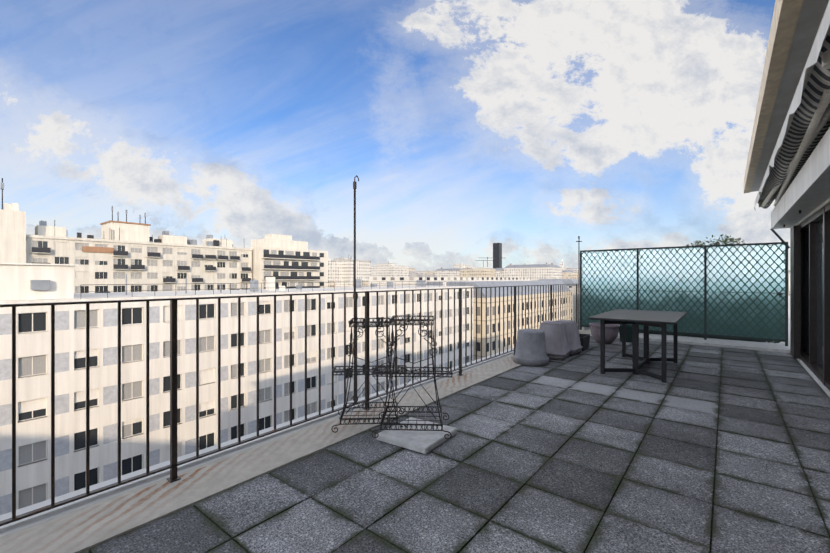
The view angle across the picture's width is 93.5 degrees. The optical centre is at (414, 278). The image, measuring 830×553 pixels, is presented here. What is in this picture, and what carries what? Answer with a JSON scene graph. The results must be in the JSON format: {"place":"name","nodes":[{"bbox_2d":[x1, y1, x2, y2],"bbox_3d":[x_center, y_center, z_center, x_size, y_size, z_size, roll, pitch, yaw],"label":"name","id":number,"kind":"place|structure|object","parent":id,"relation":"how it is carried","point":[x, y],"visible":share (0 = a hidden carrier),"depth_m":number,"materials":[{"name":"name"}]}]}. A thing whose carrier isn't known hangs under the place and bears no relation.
{"place":"outdoors","nodes":[
{"label":"outdoors","id":0,"kind":"place"},
{"bbox_2d":[0,178,252,293],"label":"slab building","id":1,"kind":"structure","parent":0,"point":[117,252],"depth_m":83.13,"materials":[{"name":"white concrete"}]},
{"bbox_2d":[251,234,327,288],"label":"balcony block","id":2,"kind":"structure","parent":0,"point":[284,260],"depth_m":109.71,"materials":[{"name":"white concrete"}]},
{"bbox_2d":[0,0,789,270],"label":"sky","id":3,"kind":"structure","parent":0,"point":[531,128],"materials":[{"name":"blue"}]},
{"bbox_2d":[328,243,789,360],"bbox_3d":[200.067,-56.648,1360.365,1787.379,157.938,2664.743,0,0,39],"label":"distant buildings","id":4,"kind":"structure","parent":0,"point":[340,271],"depth_m":99.97,"materials":[{"name":"concrete"}]},
{"bbox_2d":[744,0,829,397],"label":"building wall","id":5,"kind":"structure","parent":0,"point":[801,210],"depth_m":4.65,"materials":[{"name":"white paint"}]},
{"bbox_2d":[754,0,829,210],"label":"retracted awning","id":6,"kind":"object","parent":5,"relation":"attached to","point":[805,127],"visible":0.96,"depth_m":3.28,"materials":[{"name":"fabric"}]},
{"bbox_3d":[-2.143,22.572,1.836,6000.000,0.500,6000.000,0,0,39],"label":"city ground","id":7,"kind":"structure","parent":0,"visible":0},
{"bbox_2d":[0,263,473,514],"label":"slab building","id":8,"kind":"structure","parent":7,"relation":"on","point":[22,283],"depth_m":30.82,"materials":[{"name":"white concrete"}]},
{"bbox_2d":[573,294,789,347],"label":"building block","id":9,"kind":"structure","parent":7,"relation":"on","point":[574,312],"depth_m":9.98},
{"bbox_2d":[0,330,590,552],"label":"railing kerb","id":10,"kind":"structure","parent":9,"relation":"on","point":[84,524],"depth_m":2.55,"materials":[{"name":"concrete"}]},
{"bbox_2d":[0,175,581,525],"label":"railing","id":11,"kind":"object","parent":10,"relation":"on","point":[172,467],"visible":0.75,"depth_m":2.88,"materials":[{"name":"metal"}]},
{"bbox_2d":[331,318,406,432],"bbox_3d":[-0.404,0.839,3.518,0.659,0.932,0.426,0,0,-3],"label":"plant stand","id":12,"kind":"object","parent":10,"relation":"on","point":[349,372],"visible":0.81,"depth_m":3.44,"materials":[{"name":"metal"}]},
{"bbox_2d":[81,336,829,552],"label":"terrace tiles","id":13,"kind":"object","parent":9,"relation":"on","point":[517,465],"visible":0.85,"depth_m":2.58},
{"bbox_2d":[376,417,456,453],"bbox_3d":[0.020,1.292,3.239,0.490,0.052,0.490,0,0,35],"label":"white slab","id":14,"kind":"object","parent":13,"relation":"on","point":[424,442],"depth_m":3.13,"materials":[{"name":"white concrete"}]},
{"bbox_2d":[371,315,452,438],"bbox_3d":[-0.019,0.793,3.263,0.659,0.932,0.426,0,0,3],"label":"plant stand","id":15,"kind":"object","parent":14,"relation":"on","point":[415,371],"visible":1,"depth_m":3.18,"materials":[{"name":"metal"}]},
{"bbox_2d":[513,329,548,365],"bbox_3d":[1.812,1.065,6.100,0.536,0.505,0.536,0,0,39],"label":"covered planter","id":16,"kind":"object","parent":13,"relation":"on","point":[530,347],"visible":1,"depth_m":5.91,"materials":[{"name":"grey fabric"}]},
{"bbox_2d":[539,320,570,360],"bbox_3d":[2.288,1.020,6.488,0.494,0.600,0.494,0,0,33],"label":"covered planter","id":17,"kind":"object","parent":13,"relation":"on","point":[557,348],"visible":0.79,"depth_m":6.30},
{"bbox_2d":[557,320,582,355],"bbox_3d":[2.650,1.034,6.877,0.474,0.570,0.474,0,0,42],"label":"covered planter","id":18,"kind":"object","parent":13,"relation":"on","point":[573,338],"visible":0.48,"depth_m":6.69,"materials":[{"name":"grey fabric"}]},
{"bbox_2d":[579,334,589,350],"bbox_3d":[3.096,1.194,7.276,0.210,0.250,0.520,0,0,36],"label":"plant pot","id":19,"kind":"object","parent":13,"relation":"on","point":[584,340],"visible":0.47,"depth_m":7.19,"materials":[{"name":"black plastic"}]},
{"bbox_2d":[589,307,619,343],"bbox_3d":[3.848,0.897,7.929,0.560,0.844,0.560,0,0,39],"label":"bowl planter","id":20,"kind":"object","parent":13,"relation":"on","point":[611,332],"visible":0.67,"depth_m":7.76,"materials":[{"name":"ceramic"}]},
{"bbox_2d":[619,324,631,341],"bbox_3d":[4.441,1.155,8.159,0.340,0.330,0.340,0,0,27],"label":"plant pot","id":21,"kind":"object","parent":13,"relation":"on","point":[628,333],"visible":0.5,"depth_m":8.03,"materials":[{"name":"plastic"}]},
{"bbox_2d":[588,309,687,382],"bbox_3d":[3.332,0.927,5.744,1.000,0.788,1.860,0,0,39],"label":"folding table","id":22,"kind":"object","parent":13,"relation":"on","point":[646,319],"visible":0.98,"depth_m":5.38,"materials":[{"name":"black metal"}]},
{"bbox_2d":[591,332,789,352],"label":"low parapet","id":23,"kind":"structure","parent":9,"relation":"on","point":[764,346],"depth_m":7.70,"materials":[{"name":"grey concrete"}]},
{"bbox_2d":[580,229,789,345],"bbox_3d":[5.402,0.177,8.305,3.720,2.190,0.414,0,0,39],"label":"trellis frame","id":24,"kind":"object","parent":23,"relation":"on","point":[705,334],"visible":0.96,"depth_m":8.04,"materials":[{"name":"black metal"}]},
{"bbox_2d":[582,244,784,338],"bbox_3d":[5.523,0.254,8.456,3.650,1.815,0.006,0,0,39],"label":"privacy screen","id":25,"kind":"object","parent":24,"relation":"in","point":[774,284],"visible":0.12,"depth_m":8.14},
{"bbox_2d":[581,244,785,338],"bbox_3d":[5.509,0.254,8.439,3.658,1.808,0.012,0,0,39],"label":"lattice fence","id":26,"kind":"object","parent":24,"relation":"attached to","point":[778,275],"visible":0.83,"depth_m":8.13,"materials":[{"name":"metal"}]},
{"bbox_2d":[686,234,744,245],"bbox_3d":[9.821,-0.049,12.823,1.757,2.745,2.033,0,0,39],"label":"terrace tree","id":27,"kind":"object","parent":9,"relation":"on","point":[724,241],"visible":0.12,"depth_m":12.53,"materials":[{"name":"green plant"}]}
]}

